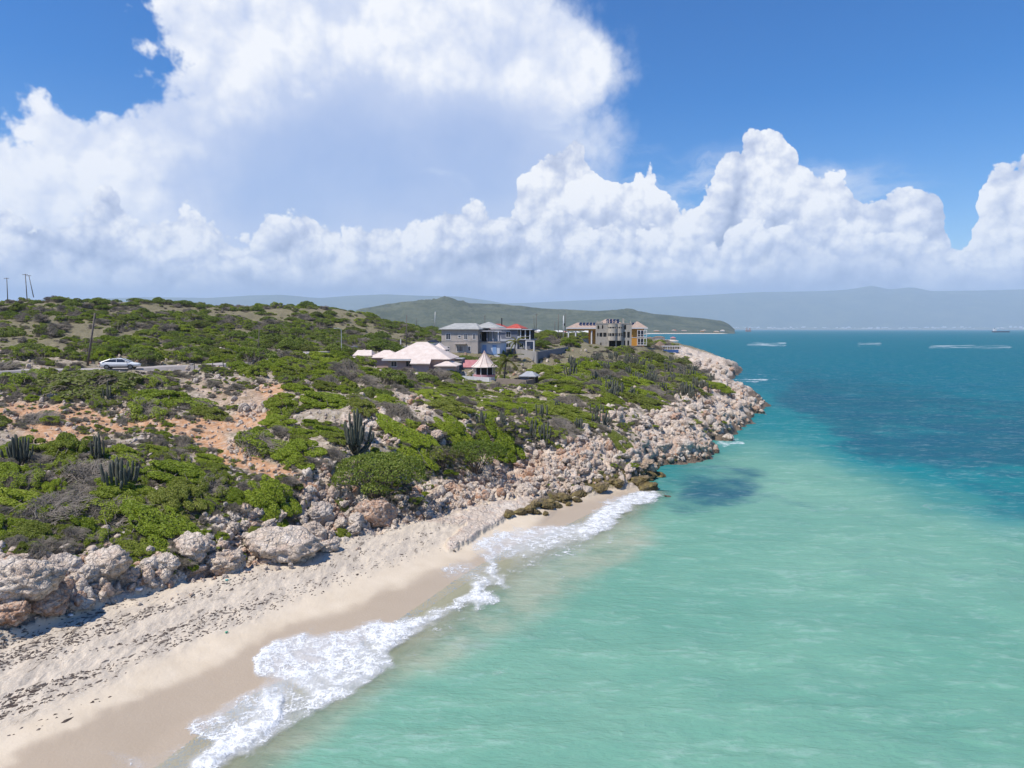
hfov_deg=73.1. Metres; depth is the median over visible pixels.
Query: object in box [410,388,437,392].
green shrub
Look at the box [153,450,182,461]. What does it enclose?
mixed shrub
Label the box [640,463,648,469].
weedy rock
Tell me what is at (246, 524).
boulder
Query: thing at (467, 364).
red roofed shed
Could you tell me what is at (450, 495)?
boulder
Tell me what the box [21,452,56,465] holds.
dry shrub
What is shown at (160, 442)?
dry shrub
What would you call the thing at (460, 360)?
block hut
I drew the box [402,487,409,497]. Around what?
dry shrub
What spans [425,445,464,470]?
shrub
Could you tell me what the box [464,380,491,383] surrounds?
mixed shrub
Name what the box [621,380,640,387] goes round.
green shrub
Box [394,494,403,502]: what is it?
boulder
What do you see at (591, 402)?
mixed shrub
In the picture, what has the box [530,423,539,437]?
columnar cactus
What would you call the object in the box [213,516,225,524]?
boulder
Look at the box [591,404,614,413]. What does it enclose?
green shrub
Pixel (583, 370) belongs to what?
green shrub
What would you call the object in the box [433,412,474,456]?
green shrub
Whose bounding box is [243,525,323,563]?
boulder
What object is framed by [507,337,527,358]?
palm tree
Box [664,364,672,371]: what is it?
columnar cactus
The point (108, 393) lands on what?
columnar cactus
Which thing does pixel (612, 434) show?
green shrub
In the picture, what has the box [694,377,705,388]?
columnar cactus
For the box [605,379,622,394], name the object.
columnar cactus
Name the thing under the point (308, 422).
green shrub
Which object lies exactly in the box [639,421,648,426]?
boulder
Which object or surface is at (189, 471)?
green shrub
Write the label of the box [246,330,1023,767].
sea water
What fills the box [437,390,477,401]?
mixed shrub
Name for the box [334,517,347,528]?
boulder
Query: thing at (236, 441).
green shrub
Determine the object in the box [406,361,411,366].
window
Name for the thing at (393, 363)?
window
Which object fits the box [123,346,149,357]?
leafy bush
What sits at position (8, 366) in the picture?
dry shrub
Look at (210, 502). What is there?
mixed shrub
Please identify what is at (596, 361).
green shrub
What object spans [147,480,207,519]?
green shrub
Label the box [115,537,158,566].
green shrub
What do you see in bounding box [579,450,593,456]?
boulder
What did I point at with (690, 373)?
columnar cactus
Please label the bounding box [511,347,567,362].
retaining wall
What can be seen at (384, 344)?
leafy bush
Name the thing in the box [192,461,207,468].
mixed shrub
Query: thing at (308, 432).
green shrub
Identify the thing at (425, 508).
boulder
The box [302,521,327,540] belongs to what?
boulder
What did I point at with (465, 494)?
boulder
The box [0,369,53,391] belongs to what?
mixed shrub
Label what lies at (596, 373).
columnar cactus
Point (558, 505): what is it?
weedy rock
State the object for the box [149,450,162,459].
green shrub
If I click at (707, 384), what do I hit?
columnar cactus
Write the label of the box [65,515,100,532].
green shrub
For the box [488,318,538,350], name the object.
red roofed house
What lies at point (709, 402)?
boulder
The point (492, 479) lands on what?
boulder
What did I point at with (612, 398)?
green shrub
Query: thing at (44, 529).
green shrub
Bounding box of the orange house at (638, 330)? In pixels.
[566,319,647,346]
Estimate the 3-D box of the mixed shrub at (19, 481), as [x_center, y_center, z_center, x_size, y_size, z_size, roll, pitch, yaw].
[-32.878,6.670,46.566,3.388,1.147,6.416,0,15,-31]
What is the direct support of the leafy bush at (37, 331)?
on the ground
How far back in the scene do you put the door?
159.26 m
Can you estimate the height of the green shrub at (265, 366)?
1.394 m
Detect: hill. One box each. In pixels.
[77,294,507,310]
[355,296,734,333]
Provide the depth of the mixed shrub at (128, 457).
52.52 m
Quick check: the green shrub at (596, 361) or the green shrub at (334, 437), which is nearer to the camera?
the green shrub at (334, 437)
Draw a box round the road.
[0,345,409,374]
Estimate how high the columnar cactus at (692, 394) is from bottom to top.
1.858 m
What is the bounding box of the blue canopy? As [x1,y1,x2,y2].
[664,350,678,352]
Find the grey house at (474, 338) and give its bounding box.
[438,322,507,356]
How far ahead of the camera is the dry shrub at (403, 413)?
68.75 m
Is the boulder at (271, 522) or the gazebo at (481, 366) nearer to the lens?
the boulder at (271, 522)
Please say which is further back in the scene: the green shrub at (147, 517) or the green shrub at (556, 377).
the green shrub at (556, 377)
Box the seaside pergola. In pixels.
[662,346,684,354]
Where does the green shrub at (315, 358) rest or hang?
on the ground
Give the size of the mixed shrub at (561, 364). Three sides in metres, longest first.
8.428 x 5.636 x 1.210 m
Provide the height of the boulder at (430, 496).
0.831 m
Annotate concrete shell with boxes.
[595,318,631,346]
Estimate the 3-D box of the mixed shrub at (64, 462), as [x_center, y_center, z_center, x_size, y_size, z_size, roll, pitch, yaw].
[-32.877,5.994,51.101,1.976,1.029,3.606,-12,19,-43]
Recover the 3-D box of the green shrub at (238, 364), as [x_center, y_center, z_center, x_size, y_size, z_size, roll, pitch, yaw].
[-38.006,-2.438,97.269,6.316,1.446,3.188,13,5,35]
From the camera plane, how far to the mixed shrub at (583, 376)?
116.81 m
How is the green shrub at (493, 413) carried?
on the ground
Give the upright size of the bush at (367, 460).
4.567 m
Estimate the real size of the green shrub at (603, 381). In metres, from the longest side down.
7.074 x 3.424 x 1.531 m
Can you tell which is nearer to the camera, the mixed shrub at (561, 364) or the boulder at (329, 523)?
the boulder at (329, 523)
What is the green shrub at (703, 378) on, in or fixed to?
on the ground
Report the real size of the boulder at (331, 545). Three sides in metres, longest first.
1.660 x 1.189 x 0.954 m
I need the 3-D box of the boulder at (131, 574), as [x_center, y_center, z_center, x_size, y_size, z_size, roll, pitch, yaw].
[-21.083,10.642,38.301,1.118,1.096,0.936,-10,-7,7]
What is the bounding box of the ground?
[0,301,770,767]
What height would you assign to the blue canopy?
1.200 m
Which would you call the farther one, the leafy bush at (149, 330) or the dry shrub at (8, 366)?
the leafy bush at (149, 330)
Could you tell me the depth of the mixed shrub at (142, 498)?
45.11 m
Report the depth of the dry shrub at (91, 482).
46.91 m
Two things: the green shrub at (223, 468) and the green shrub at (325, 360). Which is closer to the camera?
the green shrub at (223, 468)
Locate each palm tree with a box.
[491,354,523,377]
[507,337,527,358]
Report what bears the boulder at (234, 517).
on the ground
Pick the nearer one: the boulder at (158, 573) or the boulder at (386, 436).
the boulder at (158, 573)
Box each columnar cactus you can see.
[0,434,33,464]
[90,432,104,462]
[100,381,110,399]
[100,456,139,492]
[343,408,373,454]
[475,410,488,425]
[495,410,505,425]
[518,407,527,415]
[527,416,539,430]
[528,423,536,442]
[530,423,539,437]
[535,404,547,415]
[535,421,550,444]
[564,365,576,375]
[570,358,580,367]
[574,418,582,428]
[590,370,598,379]
[590,403,603,414]
[592,411,600,423]
[602,411,611,426]
[603,361,609,368]
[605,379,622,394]
[608,385,618,396]
[625,366,630,373]
[629,387,637,396]
[631,355,638,362]
[646,373,655,380]
[659,381,666,390]
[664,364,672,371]
[664,374,674,382]
[681,382,694,396]
[685,368,695,374]
[688,388,696,399]
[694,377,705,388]
[703,381,711,391]
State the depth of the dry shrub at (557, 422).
75.80 m
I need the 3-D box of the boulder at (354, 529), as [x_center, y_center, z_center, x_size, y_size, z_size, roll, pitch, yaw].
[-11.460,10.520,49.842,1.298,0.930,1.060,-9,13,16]
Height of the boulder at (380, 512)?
2.139 m
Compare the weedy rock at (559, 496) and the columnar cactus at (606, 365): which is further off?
the columnar cactus at (606, 365)
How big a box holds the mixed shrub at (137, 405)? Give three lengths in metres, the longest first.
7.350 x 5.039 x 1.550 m
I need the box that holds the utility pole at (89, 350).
[86,313,95,365]
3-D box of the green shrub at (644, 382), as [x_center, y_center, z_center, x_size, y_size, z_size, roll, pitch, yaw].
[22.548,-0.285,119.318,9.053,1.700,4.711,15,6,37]
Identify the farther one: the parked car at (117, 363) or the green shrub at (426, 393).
the parked car at (117, 363)
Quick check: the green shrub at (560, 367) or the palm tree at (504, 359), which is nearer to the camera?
the palm tree at (504, 359)
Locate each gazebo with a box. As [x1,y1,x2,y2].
[471,350,497,380]
[655,341,665,348]
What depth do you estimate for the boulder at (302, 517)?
49.06 m
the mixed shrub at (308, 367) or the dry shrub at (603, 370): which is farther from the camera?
the dry shrub at (603, 370)
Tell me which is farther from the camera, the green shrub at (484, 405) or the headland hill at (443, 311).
the headland hill at (443, 311)
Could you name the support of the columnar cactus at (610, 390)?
on the ground
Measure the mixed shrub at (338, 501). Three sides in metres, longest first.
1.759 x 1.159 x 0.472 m
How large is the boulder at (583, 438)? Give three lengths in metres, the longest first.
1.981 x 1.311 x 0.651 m
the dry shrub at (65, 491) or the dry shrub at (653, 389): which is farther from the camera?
the dry shrub at (653, 389)
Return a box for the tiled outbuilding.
[352,350,374,357]
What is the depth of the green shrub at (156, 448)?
56.33 m
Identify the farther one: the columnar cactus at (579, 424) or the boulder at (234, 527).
the columnar cactus at (579, 424)
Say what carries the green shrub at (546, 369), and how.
on the ground
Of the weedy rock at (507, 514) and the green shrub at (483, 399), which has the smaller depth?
the weedy rock at (507, 514)
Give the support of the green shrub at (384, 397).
on the ground
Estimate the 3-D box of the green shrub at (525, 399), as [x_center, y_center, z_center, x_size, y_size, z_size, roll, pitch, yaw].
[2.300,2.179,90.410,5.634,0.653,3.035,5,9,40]
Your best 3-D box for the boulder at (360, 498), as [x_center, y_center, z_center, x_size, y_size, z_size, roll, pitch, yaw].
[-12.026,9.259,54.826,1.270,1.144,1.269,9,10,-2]
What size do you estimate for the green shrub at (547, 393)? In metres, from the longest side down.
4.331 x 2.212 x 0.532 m
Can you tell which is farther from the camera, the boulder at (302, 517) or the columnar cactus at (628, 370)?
the columnar cactus at (628, 370)
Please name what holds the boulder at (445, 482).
on the ground
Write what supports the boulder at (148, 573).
on the ground
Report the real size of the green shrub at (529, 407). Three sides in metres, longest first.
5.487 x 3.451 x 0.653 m
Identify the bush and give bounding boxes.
[32,327,46,337]
[54,329,65,334]
[103,327,117,335]
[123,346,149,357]
[132,329,168,336]
[331,451,426,498]
[364,339,404,351]
[495,375,509,378]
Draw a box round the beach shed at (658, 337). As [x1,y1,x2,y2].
[653,336,664,339]
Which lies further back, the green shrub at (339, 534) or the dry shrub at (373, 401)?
the dry shrub at (373, 401)
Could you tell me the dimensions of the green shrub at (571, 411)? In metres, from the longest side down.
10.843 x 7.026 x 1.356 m
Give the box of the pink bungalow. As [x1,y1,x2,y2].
[368,342,461,372]
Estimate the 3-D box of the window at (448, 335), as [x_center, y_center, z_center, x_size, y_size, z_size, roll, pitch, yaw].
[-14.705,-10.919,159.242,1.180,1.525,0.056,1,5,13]
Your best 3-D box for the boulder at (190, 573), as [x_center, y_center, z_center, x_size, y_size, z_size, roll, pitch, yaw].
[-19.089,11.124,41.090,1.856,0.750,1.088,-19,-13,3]
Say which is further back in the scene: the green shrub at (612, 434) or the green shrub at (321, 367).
the green shrub at (321, 367)
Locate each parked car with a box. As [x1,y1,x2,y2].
[98,358,140,368]
[427,340,440,342]
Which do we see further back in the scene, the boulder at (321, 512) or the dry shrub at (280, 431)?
the dry shrub at (280, 431)
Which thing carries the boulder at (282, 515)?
on the ground
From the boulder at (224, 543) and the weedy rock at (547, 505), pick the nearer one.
the boulder at (224, 543)
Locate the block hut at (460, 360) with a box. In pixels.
[455,358,464,368]
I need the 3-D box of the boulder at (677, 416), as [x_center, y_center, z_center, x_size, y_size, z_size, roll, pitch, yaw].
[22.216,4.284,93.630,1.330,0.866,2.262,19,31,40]
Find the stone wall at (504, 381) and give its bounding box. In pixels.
[497,378,533,384]
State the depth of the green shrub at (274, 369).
93.59 m
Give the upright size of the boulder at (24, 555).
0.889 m
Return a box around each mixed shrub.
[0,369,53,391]
[0,468,45,491]
[2,384,27,393]
[53,457,75,472]
[60,365,80,374]
[75,494,139,540]
[81,529,107,548]
[85,399,106,411]
[90,395,114,406]
[110,452,145,466]
[111,387,138,401]
[123,396,169,424]
[135,494,156,506]
[136,374,171,389]
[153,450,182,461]
[179,453,190,462]
[183,445,208,453]
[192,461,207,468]
[202,496,223,513]
[227,429,287,461]
[276,375,305,384]
[292,362,315,370]
[333,497,348,511]
[346,393,362,398]
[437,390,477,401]
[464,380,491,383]
[471,393,490,397]
[552,363,569,365]
[571,373,591,378]
[585,384,608,394]
[586,401,599,406]
[666,377,695,386]
[667,382,712,397]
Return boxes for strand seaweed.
[0,516,481,735]
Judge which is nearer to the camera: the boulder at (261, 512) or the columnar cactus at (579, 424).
the boulder at (261, 512)
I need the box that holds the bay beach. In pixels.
[647,333,725,333]
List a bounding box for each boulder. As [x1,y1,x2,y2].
[0,555,68,604]
[0,598,31,626]
[13,553,32,558]
[29,582,71,616]
[48,552,83,573]
[68,598,95,610]
[77,563,100,582]
[84,545,132,580]
[122,566,141,583]
[142,564,155,583]
[155,569,161,576]
[156,552,180,570]
[173,530,210,562]
[184,564,207,577]
[204,549,246,576]
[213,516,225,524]
[219,540,228,548]
[227,510,240,521]
[227,522,239,533]
[240,503,251,516]
[240,520,250,528]
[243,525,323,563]
[246,556,255,562]
[258,508,264,517]
[259,558,272,563]
[263,518,277,525]
[275,509,286,521]
[288,563,293,568]
[297,515,308,519]
[299,492,312,500]
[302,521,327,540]
[305,485,316,494]
[307,501,334,525]
[316,490,326,498]
[319,538,339,552]
[325,521,333,526]
[334,513,345,519]
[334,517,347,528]
[338,500,348,508]
[344,522,360,535]
[348,512,363,526]
[354,494,367,503]
[354,497,397,528]
[363,426,372,441]
[367,421,380,430]
[383,434,390,439]
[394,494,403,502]
[398,500,407,507]
[408,491,418,497]
[417,425,429,432]
[421,503,432,513]
[423,509,432,518]
[425,491,436,499]
[429,429,443,439]
[440,480,449,487]
[445,482,457,490]
[445,492,453,498]
[455,501,462,507]
[462,491,467,498]
[482,470,491,481]
[489,477,497,482]
[512,462,525,467]
[516,482,533,493]
[525,446,533,451]
[530,482,540,488]
[536,475,543,480]
[561,457,569,463]
[577,434,588,441]
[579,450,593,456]
[579,468,590,473]
[606,466,616,471]
[620,453,631,457]
[624,462,636,472]
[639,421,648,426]
[663,419,670,425]
[670,412,681,419]
[692,359,701,365]
[700,367,708,372]
[704,400,713,404]
[721,369,727,374]
[721,433,733,440]
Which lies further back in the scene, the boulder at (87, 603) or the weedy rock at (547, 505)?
the weedy rock at (547, 505)
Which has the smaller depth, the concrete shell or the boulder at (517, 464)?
the boulder at (517, 464)
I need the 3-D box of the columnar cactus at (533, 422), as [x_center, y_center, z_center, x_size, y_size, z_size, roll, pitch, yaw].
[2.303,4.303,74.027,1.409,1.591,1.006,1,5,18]
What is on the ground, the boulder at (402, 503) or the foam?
the boulder at (402, 503)
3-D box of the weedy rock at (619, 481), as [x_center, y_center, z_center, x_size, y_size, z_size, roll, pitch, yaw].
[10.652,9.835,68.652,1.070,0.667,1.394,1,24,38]
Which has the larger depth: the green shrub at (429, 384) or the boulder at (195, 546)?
the green shrub at (429, 384)
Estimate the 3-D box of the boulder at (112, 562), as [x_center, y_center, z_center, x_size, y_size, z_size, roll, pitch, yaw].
[-22.012,9.757,37.641,2.346,1.896,1.973,-5,-14,-9]
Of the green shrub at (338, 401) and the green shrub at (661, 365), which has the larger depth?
the green shrub at (661, 365)
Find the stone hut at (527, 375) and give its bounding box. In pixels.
[519,371,539,383]
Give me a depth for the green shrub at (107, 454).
53.42 m
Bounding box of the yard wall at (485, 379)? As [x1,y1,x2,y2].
[463,376,489,381]
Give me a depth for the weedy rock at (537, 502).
59.74 m
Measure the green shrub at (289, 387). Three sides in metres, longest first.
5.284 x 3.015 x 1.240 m
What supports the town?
on the shore
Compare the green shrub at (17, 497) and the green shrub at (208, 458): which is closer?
the green shrub at (17, 497)
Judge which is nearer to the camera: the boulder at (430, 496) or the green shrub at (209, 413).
the boulder at (430, 496)
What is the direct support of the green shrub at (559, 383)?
on the ground
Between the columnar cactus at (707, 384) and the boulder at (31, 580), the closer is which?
the boulder at (31, 580)
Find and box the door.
[492,345,496,353]
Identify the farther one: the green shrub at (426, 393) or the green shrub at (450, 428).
the green shrub at (426, 393)
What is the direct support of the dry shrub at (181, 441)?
on the ground
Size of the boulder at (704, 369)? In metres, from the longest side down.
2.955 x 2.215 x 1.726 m
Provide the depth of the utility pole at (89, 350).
99.17 m
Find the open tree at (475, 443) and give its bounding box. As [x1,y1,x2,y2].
[448,440,506,474]
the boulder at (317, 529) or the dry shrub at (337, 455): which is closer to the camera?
the boulder at (317, 529)
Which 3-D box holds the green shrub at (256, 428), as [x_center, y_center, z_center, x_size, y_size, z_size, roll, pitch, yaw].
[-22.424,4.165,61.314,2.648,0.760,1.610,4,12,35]
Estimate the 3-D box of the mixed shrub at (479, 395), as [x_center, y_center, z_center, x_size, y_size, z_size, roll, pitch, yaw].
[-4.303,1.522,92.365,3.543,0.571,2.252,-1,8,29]
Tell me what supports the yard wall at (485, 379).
on the ground
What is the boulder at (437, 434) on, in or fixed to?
on the ground
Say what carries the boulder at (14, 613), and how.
on the ground
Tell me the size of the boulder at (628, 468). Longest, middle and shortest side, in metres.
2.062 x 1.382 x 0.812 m
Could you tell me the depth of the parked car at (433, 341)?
201.21 m
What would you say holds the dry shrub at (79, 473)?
on the ground
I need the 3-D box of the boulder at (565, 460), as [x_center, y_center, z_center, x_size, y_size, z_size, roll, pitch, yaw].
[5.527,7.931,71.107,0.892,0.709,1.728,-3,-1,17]
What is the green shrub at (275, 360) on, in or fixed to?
on the ground
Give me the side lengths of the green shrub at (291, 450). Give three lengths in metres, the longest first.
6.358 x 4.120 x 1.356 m
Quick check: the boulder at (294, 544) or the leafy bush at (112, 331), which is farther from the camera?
the leafy bush at (112, 331)
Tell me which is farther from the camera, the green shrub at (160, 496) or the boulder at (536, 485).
the boulder at (536, 485)
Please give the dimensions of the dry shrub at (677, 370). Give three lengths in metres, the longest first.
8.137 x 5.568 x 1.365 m
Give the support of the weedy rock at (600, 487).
on the ground
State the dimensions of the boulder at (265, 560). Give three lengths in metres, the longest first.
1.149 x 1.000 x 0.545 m
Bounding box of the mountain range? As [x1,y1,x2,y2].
[504,286,1023,327]
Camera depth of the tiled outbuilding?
133.71 m
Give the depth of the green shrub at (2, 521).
39.42 m
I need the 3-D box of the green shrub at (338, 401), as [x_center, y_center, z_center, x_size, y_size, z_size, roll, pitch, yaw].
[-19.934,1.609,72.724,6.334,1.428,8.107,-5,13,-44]
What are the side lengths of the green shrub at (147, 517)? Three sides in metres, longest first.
8.289 x 4.451 x 1.397 m
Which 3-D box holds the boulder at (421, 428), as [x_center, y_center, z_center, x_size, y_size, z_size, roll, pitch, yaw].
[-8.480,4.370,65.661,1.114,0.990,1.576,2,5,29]
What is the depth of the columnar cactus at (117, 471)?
46.24 m
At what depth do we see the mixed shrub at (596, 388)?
101.47 m
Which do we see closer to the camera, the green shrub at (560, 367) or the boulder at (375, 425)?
the boulder at (375, 425)
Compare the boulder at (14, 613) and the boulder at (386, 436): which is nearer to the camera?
the boulder at (14, 613)
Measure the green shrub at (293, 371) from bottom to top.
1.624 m
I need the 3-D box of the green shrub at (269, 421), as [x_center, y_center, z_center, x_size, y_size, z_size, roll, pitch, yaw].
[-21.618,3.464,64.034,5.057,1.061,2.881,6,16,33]
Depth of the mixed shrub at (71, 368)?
90.07 m
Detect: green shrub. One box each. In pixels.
[0,434,48,453]
[0,449,8,457]
[0,461,32,481]
[0,487,48,507]
[0,513,14,535]
[4,520,63,542]
[42,432,89,465]
[42,478,67,497]
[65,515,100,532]
[89,447,113,460]
[89,476,155,501]
[104,498,209,571]
[111,443,138,456]
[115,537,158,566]
[123,466,153,483]
[140,460,205,484]
[147,444,171,452]
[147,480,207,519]
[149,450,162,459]
[166,476,196,488]
[190,406,231,420]
[194,453,224,462]
[204,462,232,475]
[218,473,233,484]
[224,486,251,505]
[226,360,249,369]
[234,430,249,446]
[236,365,267,378]
[244,474,301,526]
[248,526,262,531]
[250,426,269,434]
[257,362,287,370]
[257,413,297,430]
[258,358,290,365]
[261,397,300,415]
[269,365,281,376]
[270,438,327,469]
[273,392,296,398]
[275,366,310,376]
[280,383,315,393]
[287,428,318,437]
[289,434,312,446]
[293,391,348,409]
[301,419,321,426]
[311,355,333,362]
[311,380,337,392]
[312,425,349,437]
[316,363,326,370]
[317,369,334,373]
[320,359,335,363]
[320,431,346,444]
[335,385,353,394]
[335,528,350,537]
[341,378,359,388]
[342,397,377,416]
[370,394,406,405]
[372,412,445,470]
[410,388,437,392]
[415,381,434,387]
[415,389,442,399]
[424,397,476,418]
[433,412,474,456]
[438,386,457,390]
[448,383,475,390]
[451,372,467,380]
[452,390,485,395]
[461,413,524,462]
[472,402,496,409]
[475,398,492,401]
[477,389,508,396]
[477,411,507,417]
[483,401,531,413]
[517,397,539,403]
[521,403,539,411]
[525,417,551,442]
[526,363,561,375]
[527,400,598,427]
[534,384,550,390]
[538,375,551,382]
[540,391,559,396]
[545,380,583,388]
[545,386,561,392]
[546,376,562,379]
[552,366,565,370]
[557,385,587,393]
[560,376,583,381]
[565,395,589,400]
[567,367,591,375]
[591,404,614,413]
[593,399,614,404]
[594,360,613,366]
[596,392,629,407]
[602,379,626,391]
[602,429,632,452]
[616,391,670,409]
[621,376,663,390]
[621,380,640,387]
[624,388,670,402]
[635,369,652,375]
[653,363,667,368]
[658,383,677,391]
[691,374,706,380]
[706,381,735,393]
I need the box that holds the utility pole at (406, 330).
[406,315,406,346]
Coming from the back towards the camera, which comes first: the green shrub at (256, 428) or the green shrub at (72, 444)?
the green shrub at (256, 428)
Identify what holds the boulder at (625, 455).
on the ground
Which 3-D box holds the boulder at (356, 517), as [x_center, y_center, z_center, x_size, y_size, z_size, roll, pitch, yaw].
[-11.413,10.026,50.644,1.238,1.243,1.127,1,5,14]
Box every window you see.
[391,361,396,366]
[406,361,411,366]
[446,333,450,339]
[457,346,462,351]
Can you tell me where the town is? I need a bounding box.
[733,326,1023,328]
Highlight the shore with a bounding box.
[734,328,1023,329]
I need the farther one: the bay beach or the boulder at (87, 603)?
the bay beach
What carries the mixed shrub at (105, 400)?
on the ground
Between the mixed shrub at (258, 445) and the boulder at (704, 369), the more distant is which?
the boulder at (704, 369)
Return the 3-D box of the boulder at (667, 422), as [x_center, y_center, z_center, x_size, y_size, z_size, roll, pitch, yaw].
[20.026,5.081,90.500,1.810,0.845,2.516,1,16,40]
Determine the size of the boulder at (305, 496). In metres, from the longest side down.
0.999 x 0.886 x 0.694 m
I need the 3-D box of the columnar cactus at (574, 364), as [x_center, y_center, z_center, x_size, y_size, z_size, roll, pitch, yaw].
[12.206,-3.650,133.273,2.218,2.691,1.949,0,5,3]
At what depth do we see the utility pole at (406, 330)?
177.38 m
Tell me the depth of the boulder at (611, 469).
70.50 m
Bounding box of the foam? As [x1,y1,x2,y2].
[130,491,657,767]
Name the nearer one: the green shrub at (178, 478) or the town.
the green shrub at (178, 478)
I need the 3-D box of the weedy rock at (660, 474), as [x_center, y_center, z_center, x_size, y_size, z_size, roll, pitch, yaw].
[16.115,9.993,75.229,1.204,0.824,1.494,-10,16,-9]
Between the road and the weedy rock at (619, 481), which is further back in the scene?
the road
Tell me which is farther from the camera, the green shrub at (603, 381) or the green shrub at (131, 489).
the green shrub at (603, 381)
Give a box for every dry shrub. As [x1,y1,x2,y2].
[0,360,23,370]
[3,489,100,537]
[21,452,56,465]
[51,458,139,485]
[56,487,74,499]
[71,395,85,403]
[78,475,99,487]
[150,437,169,445]
[172,448,189,456]
[174,434,193,447]
[270,424,289,438]
[324,446,351,463]
[357,374,385,388]
[360,397,380,407]
[376,401,414,420]
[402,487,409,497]
[546,415,577,440]
[549,394,589,407]
[592,368,617,375]
[638,385,664,395]
[649,384,663,392]
[660,394,681,402]
[662,362,686,369]
[663,368,684,374]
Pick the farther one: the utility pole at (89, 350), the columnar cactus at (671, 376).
the columnar cactus at (671, 376)
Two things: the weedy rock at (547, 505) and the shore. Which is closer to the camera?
the weedy rock at (547, 505)
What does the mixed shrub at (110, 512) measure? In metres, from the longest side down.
7.420 x 4.671 x 1.105 m
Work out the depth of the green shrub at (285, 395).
75.63 m
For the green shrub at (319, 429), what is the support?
on the ground
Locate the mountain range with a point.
(872, 306)
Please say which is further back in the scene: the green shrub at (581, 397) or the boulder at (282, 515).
the green shrub at (581, 397)
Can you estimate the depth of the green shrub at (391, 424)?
63.54 m
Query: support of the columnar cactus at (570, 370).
on the ground
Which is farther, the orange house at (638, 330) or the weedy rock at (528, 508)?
the orange house at (638, 330)
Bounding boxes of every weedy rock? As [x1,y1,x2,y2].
[504,510,511,517]
[514,508,525,514]
[524,505,533,512]
[530,499,540,506]
[532,509,541,513]
[540,502,554,509]
[543,499,554,503]
[552,492,569,500]
[554,501,562,508]
[571,490,583,497]
[572,497,582,501]
[592,482,609,492]
[613,481,622,487]
[614,478,623,486]
[631,477,644,485]
[638,475,650,481]
[638,481,658,491]
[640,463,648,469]
[642,459,654,464]
[647,472,653,478]
[656,471,665,477]
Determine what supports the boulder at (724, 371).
on the ground
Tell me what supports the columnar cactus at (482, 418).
on the ground
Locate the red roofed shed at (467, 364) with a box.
[462,360,477,368]
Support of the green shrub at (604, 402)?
on the ground
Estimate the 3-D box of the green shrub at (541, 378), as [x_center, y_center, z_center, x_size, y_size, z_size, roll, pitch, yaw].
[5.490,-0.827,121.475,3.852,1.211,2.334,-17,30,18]
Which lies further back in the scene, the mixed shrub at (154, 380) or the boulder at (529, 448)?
the mixed shrub at (154, 380)
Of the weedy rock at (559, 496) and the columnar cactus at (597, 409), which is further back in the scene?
the columnar cactus at (597, 409)
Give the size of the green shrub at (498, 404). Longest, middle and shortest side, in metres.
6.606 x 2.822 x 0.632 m
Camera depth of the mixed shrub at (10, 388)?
76.82 m
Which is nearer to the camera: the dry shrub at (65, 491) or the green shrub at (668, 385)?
the dry shrub at (65, 491)
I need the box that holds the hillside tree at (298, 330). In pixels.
[288,328,304,336]
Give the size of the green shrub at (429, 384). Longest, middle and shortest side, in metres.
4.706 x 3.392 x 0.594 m
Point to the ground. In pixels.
(150, 709)
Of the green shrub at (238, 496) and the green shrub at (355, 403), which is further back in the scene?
the green shrub at (355, 403)
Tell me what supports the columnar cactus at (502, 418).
on the ground
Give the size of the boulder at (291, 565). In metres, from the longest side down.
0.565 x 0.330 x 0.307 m
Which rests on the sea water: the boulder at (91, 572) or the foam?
the foam
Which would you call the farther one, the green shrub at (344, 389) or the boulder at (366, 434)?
the green shrub at (344, 389)
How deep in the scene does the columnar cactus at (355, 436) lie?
58.37 m
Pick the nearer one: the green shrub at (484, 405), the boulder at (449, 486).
the boulder at (449, 486)
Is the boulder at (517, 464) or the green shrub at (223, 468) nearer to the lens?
the green shrub at (223, 468)
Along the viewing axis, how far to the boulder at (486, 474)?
64.86 m
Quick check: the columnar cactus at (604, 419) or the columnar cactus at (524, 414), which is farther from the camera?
the columnar cactus at (604, 419)
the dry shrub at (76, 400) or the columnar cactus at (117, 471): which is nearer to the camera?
the columnar cactus at (117, 471)
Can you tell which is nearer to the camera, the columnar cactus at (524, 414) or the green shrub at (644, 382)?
the columnar cactus at (524, 414)
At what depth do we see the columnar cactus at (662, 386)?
119.35 m
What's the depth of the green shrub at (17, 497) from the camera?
43.15 m
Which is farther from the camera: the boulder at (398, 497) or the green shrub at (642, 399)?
the green shrub at (642, 399)
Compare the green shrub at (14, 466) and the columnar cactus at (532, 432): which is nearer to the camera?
the green shrub at (14, 466)

